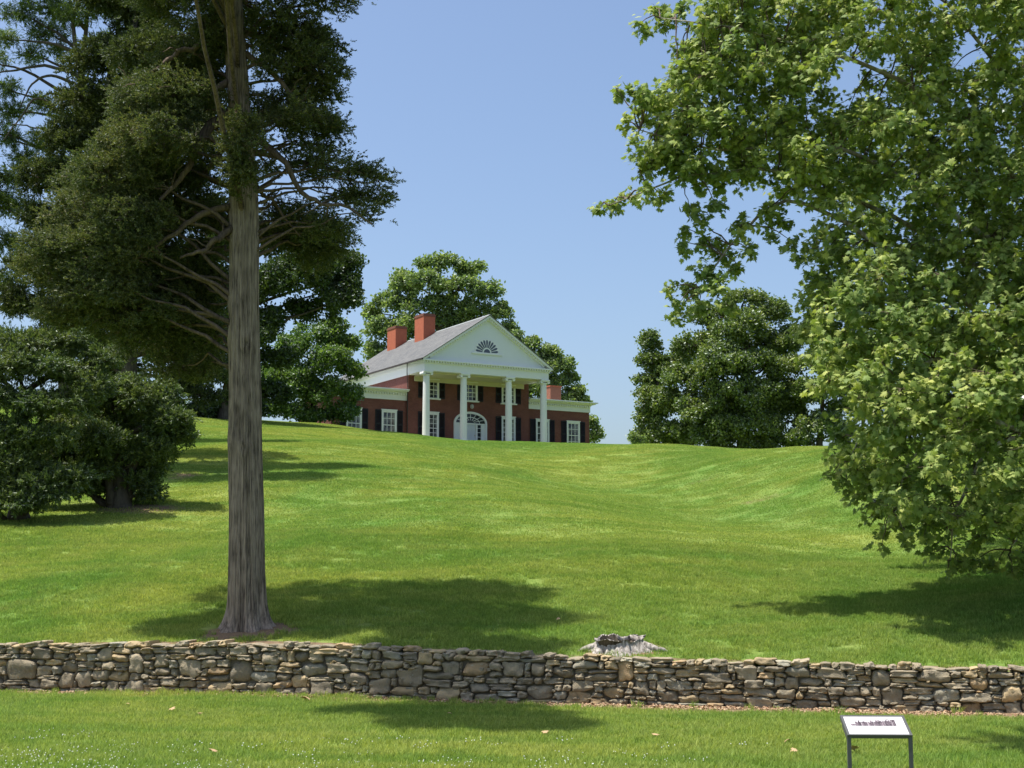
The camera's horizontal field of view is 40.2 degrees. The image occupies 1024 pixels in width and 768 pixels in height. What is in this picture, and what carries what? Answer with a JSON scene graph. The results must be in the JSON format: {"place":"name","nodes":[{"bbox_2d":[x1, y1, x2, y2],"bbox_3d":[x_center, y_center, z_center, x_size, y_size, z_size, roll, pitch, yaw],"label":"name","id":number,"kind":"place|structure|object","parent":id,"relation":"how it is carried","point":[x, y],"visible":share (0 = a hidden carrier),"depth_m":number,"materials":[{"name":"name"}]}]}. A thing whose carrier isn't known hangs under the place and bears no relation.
{"place":"outdoors","nodes":[
{"label":"outdoors","id":0,"kind":"place"},
{"bbox_2d":[0,408,1023,767],"bbox_3d":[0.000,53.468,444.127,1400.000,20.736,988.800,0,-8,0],"label":"lawn","id":1,"kind":"structure","parent":0,"point":[174,508],"depth_m":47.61,"materials":[{"name":"plant"}]},
{"bbox_2d":[0,0,124,418],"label":"pine tree","id":2,"kind":"object","parent":1,"relation":"on","point":[64,16],"visible":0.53,"depth_m":76.61,"materials":[{"name":"green plant"}]},
{"bbox_2d":[0,323,126,519],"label":"yew tree","id":3,"kind":"object","parent":1,"relation":"on","point":[26,470],"visible":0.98,"depth_m":47.83,"materials":[{"name":"green plant"}]},
{"bbox_2d":[0,0,228,442],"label":"hemlock tree","id":4,"kind":"object","parent":1,"relation":"on","point":[122,48],"visible":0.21,"depth_m":63.31,"materials":[{"name":"green plant"}]},
{"bbox_2d":[38,371,204,507],"bbox_3d":[-14.931,2.120,51.329,7.422,5.506,4.314,-4,-8,27],"label":"yew tree","id":5,"kind":"object","parent":1,"relation":"on","point":[126,465],"visible":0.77,"depth_m":50.70,"materials":[{"name":"green plant"}]},
{"bbox_2d":[0,0,405,632],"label":"cedar tree","id":6,"kind":"object","parent":1,"relation":"on","point":[132,196],"visible":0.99,"depth_m":31.06,"materials":[{"name":"green plant"}]},
{"bbox_2d":[138,217,369,418],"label":"oak tree","id":7,"kind":"object","parent":1,"relation":"on","point":[336,292],"visible":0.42,"depth_m":98.72,"materials":[{"name":"green plant"}]},
{"bbox_2d":[261,313,369,423],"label":"maple tree","id":8,"kind":"object","parent":1,"relation":"on","point":[335,346],"visible":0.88,"depth_m":109.82,"materials":[{"name":"green plant"}]},
{"bbox_2d":[2,728,767,767],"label":"clover flowers","id":9,"kind":"object","parent":1,"relation":"on","point":[293,754],"visible":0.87,"depth_m":18.38,"materials":[{"name":"white plant"}]},
{"bbox_2d":[359,250,520,363],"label":"locust tree","id":10,"kind":"object","parent":1,"relation":"on","point":[411,283],"visible":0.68,"depth_m":153.53,"materials":[{"name":"green plant"}]},
{"bbox_2d":[298,313,597,442],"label":"brick house","id":11,"kind":"structure","parent":1,"relation":"on","point":[471,379],"depth_m":123.35,"materials":[{"name":"brick"}]},
{"bbox_2d":[346,408,361,427],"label":"window","id":12,"kind":"structure","parent":11,"relation":"in","point":[357,423],"depth_m":118.99,"materials":[{"name":"white paint"}]},
{"bbox_2d":[381,409,397,431],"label":"window","id":13,"kind":"structure","parent":11,"relation":"in","point":[388,416],"depth_m":120.51,"materials":[{"name":"white paint"}]},
{"bbox_2d":[430,411,439,436],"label":"window","id":14,"kind":"structure","parent":11,"relation":"in","point":[434,416],"depth_m":122.32,"materials":[{"name":"white paint"}]},
{"bbox_2d":[430,379,440,399],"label":"window","id":15,"kind":"structure","parent":11,"relation":"in","point":[434,387],"depth_m":122.67,"materials":[{"name":"white paint"}]},
{"bbox_2d":[467,424,474,439],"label":"door","id":16,"kind":"structure","parent":11,"relation":"in","point":[470,428],"depth_m":124.01,"materials":[{"name":"white wood"}]},
{"bbox_2d":[467,382,478,402],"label":"window","id":17,"kind":"structure","parent":11,"relation":"in","point":[472,391],"depth_m":124.58,"materials":[{"name":"white paint"}]},
{"bbox_2d":[500,384,516,404],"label":"window","id":18,"kind":"structure","parent":11,"relation":"in","point":[502,389],"depth_m":126.32,"materials":[{"name":"white paint"}]},
{"bbox_2d":[501,416,515,440],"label":"window","id":19,"kind":"structure","parent":11,"relation":"in","point":[502,417],"depth_m":125.91,"materials":[{"name":"white paint"}]},
{"bbox_2d":[535,418,549,441],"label":"window","id":20,"kind":"structure","parent":11,"relation":"in","point":[537,420],"depth_m":127.97,"materials":[{"name":"white paint"}]},
{"bbox_2d":[566,420,580,442],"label":"window","id":21,"kind":"structure","parent":11,"relation":"in","point":[573,427],"depth_m":129.82,"materials":[{"name":"white paint"}]},
{"bbox_2d":[0,520,1023,767],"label":"grass","id":22,"kind":"structure","parent":1,"relation":"on","point":[228,730],"depth_m":29.50,"materials":[{"name":"green plant"}]},
{"bbox_2d":[0,639,1023,712],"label":"stone wall","id":23,"kind":"structure","parent":1,"relation":"on","point":[374,669],"depth_m":26.90,"materials":[{"name":"grey stone"}]},
{"bbox_2d":[16,690,1023,717],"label":"leaf litter","id":24,"kind":"object","parent":1,"relation":"on","point":[665,706],"visible":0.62,"depth_m":25.36,"materials":[{"name":"brown plant"}]},
{"bbox_2d":[510,329,592,406],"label":"maple tree","id":25,"kind":"object","parent":1,"relation":"on","point":[553,355],"visible":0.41,"depth_m":148.76,"materials":[{"name":"green plant"}]},
{"bbox_2d":[589,414,606,443],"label":"sapling tree","id":26,"kind":"object","parent":1,"relation":"on","point":[596,432],"visible":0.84,"depth_m":138.28,"materials":[{"name":"green plant"}]},
{"bbox_2d":[578,633,666,656],"bbox_3d":[2.132,5.136,27.536,1.605,0.432,1.321,4,-8,-26],"label":"tree stump","id":27,"kind":"object","parent":1,"relation":"on","point":[620,645],"visible":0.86,"depth_m":27.23,"materials":[{"name":"grey wood"}]},
{"bbox_2d":[625,431,648,443],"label":"privet shrub","id":28,"kind":"object","parent":1,"relation":"on","point":[633,437],"visible":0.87,"depth_m":114.23,"materials":[{"name":"green plant"}]},
{"bbox_2d":[629,327,700,445],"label":"linden tree","id":29,"kind":"object","parent":1,"relation":"on","point":[649,412],"visible":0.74,"depth_m":118.30,"materials":[{"name":"green plant"}]},
{"bbox_2d":[656,286,816,448],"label":"linden tree","id":30,"kind":"object","parent":1,"relation":"on","point":[729,413],"visible":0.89,"depth_m":114.48,"materials":[{"name":"green plant"}]},
{"bbox_2d":[586,0,1023,585],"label":"sycamore tree","id":31,"kind":"object","parent":1,"relation":"on","point":[914,318],"visible":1,"depth_m":31.76,"materials":[{"name":"green plant"}]},
{"bbox_2d":[785,316,897,445],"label":"linden tree","id":32,"kind":"object","parent":1,"relation":"on","point":[819,424],"visible":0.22,"depth_m":112.53,"materials":[{"name":"green plant"}]},
{"bbox_2d":[840,715,913,767],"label":"information sign","id":33,"kind":"object","parent":1,"relation":"on","point":[878,726],"visible":1,"depth_m":15.26,"materials":[{"name":"metal"}]},
{"bbox_2d":[890,325,1023,434],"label":"linden tree","id":34,"kind":"object","parent":1,"relation":"on","point":[995,349],"visible":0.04,"depth_m":121.86,"materials":[{"name":"green plant"}]},
{"bbox_2d":[0,0,1023,447],"label":"sky","id":35,"kind":"structure","parent":0,"point":[498,119],"materials":[{"name":"blue"}]}
]}

